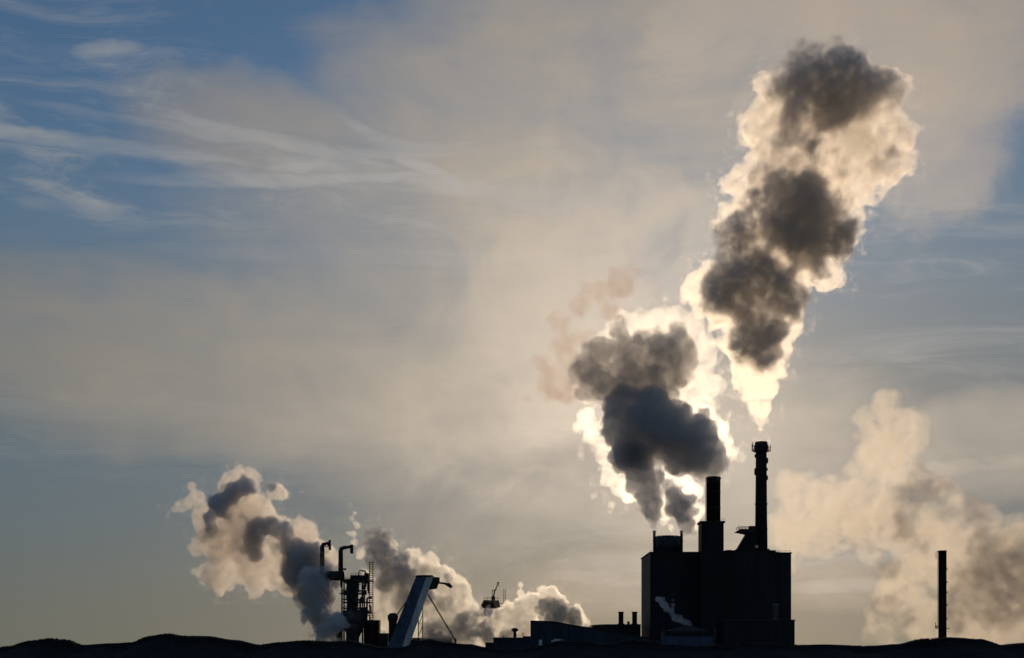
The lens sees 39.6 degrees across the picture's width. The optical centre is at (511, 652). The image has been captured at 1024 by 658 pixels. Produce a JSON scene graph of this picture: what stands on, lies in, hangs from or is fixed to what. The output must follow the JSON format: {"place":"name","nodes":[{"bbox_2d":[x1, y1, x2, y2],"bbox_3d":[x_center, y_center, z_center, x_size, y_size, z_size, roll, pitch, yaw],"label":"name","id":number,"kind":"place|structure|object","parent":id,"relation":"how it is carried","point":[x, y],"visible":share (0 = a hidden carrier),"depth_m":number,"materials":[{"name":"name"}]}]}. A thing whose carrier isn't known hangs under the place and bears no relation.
{"place":"outdoors","nodes":[
{"label":"outdoors","id":0,"kind":"place"},
{"bbox_2d":[324,627,340,641],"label":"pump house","id":1,"kind":"structure","parent":0,"point":[331,634],"depth_m":793.00,"materials":[{"name":"glass"}]},
{"bbox_2d":[481,582,505,646],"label":"hoist tower","id":2,"kind":"structure","parent":0,"point":[493,603],"depth_m":807.70,"materials":[{"name":"metal"}]},
{"bbox_2d":[0,633,1023,657],"bbox_3d":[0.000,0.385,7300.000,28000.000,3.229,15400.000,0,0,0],"label":"ground","id":3,"kind":"structure","parent":0,"point":[163,648],"depth_m":87.41,"materials":[{"name":"black plant"}]},
{"bbox_2d":[320,540,373,643],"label":"process tower","id":4,"kind":"structure","parent":3,"relation":"on","point":[353,619],"depth_m":772.97,"materials":[{"name":"metal"}]},
{"bbox_2d":[365,620,380,645],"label":"switch house","id":5,"kind":"structure","parent":3,"relation":"on","point":[376,627],"depth_m":782.00,"materials":[{"name":"black"}]},
{"bbox_2d":[377,633,388,646],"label":"transformer hut","id":6,"kind":"object","parent":3,"relation":"on","point":[382,639],"visible":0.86,"depth_m":780.00,"materials":[{"name":"concrete"}]},
{"bbox_2d":[388,575,456,646],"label":"inclined gallery","id":7,"kind":"object","parent":3,"relation":"on","point":[401,631],"visible":0.88,"depth_m":758.30,"materials":[{"name":"metal"}]},
{"bbox_2d":[410,638,452,643],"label":"store shed","id":8,"kind":"structure","parent":3,"relation":"on","point":[436,639],"depth_m":808.00,"materials":[{"name":"glass"}]},
{"bbox_2d":[485,636,529,648],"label":"building","id":9,"kind":"structure","parent":3,"relation":"on","point":[512,643],"depth_m":748.00,"materials":[{"name":"black concrete"}]},
{"bbox_2d":[511,628,517,637],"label":"mushroom vent","id":10,"kind":"object","parent":9,"relation":"on","point":[514,630],"visible":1,"depth_m":755.24,"materials":[{"name":"metal"}]},
{"bbox_2d":[530,620,661,645],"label":"conveyor gallery","id":11,"kind":"object","parent":3,"relation":"on","point":[545,632],"visible":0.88,"depth_m":708.00,"materials":[{"name":"black metal"}]},
{"bbox_2d":[584,621,640,635],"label":"process hall","id":12,"kind":"structure","parent":3,"relation":"on","point":[631,629],"depth_m":798.00,"materials":[{"name":"black metal"}]},
{"bbox_2d":[618,612,623,623],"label":"stub stack","id":13,"kind":"object","parent":12,"relation":"on","point":[620,617],"visible":0.88,"depth_m":804.66,"materials":[{"name":"paint"}]},
{"bbox_2d":[631,612,637,623],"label":"stub stack","id":14,"kind":"object","parent":12,"relation":"on","point":[634,617],"visible":0.9,"depth_m":804.82,"materials":[{"name":"paint"}]},
{"bbox_2d":[661,626,715,645],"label":"gabled shed","id":15,"kind":"structure","parent":3,"relation":"on","point":[689,635],"depth_m":718.00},
{"bbox_2d":[697,521,724,643],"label":"stack tower","id":16,"kind":"structure","parent":3,"relation":"on","point":[711,569],"depth_m":769.00,"materials":[{"name":"paint"}]},
{"bbox_2d":[705,476,720,520],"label":"chimney","id":17,"kind":"object","parent":16,"relation":"on","point":[712,497],"visible":0.98,"depth_m":772.31,"materials":[{"name":"concrete"}]},
{"bbox_2d":[935,550,949,637],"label":"chimney","id":18,"kind":"object","parent":3,"relation":"on","point":[942,604],"visible":0.97,"depth_m":698.34,"materials":[{"name":"concrete"}]},
{"bbox_2d":[0,0,1023,646],"label":"sky","id":19,"kind":"structure","parent":0,"point":[472,295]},
{"bbox_2d":[641,549,791,639],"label":"boiler house","id":20,"kind":"structure","parent":0,"point":[760,579],"depth_m":778.00,"materials":[{"name":"paint"}]},
{"bbox_2d":[653,530,655,551],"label":"vent pipe","id":21,"kind":"object","parent":20,"relation":"on","point":[654,540],"visible":1,"depth_m":784.46,"materials":[{"name":"metal"}]},
{"bbox_2d":[656,535,679,551],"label":"tank","id":22,"kind":"object","parent":20,"relation":"on","point":[668,543],"visible":0.76,"depth_m":787.36,"materials":[{"name":"metal"}]},
{"bbox_2d":[680,530,682,551],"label":"vent pipe","id":23,"kind":"object","parent":20,"relation":"on","point":[681,540],"visible":1,"depth_m":784.42,"materials":[{"name":"metal"}]},
{"bbox_2d":[753,441,770,549],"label":"chimney","id":24,"kind":"object","parent":20,"relation":"on","point":[761,449],"visible":1,"depth_m":789.20,"materials":[{"name":"concrete"}]},
{"bbox_2d":[734,526,757,549],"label":"flue duct","id":25,"kind":"object","parent":24,"relation":"attached to","point":[748,541],"visible":0.98,"depth_m":787.50,"materials":[{"name":"metal"}]},
{"bbox_2d":[720,604,795,644],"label":"annex building","id":26,"kind":"structure","parent":0,"point":[775,630],"depth_m":756.00,"materials":[{"name":"paint"}]}
]}

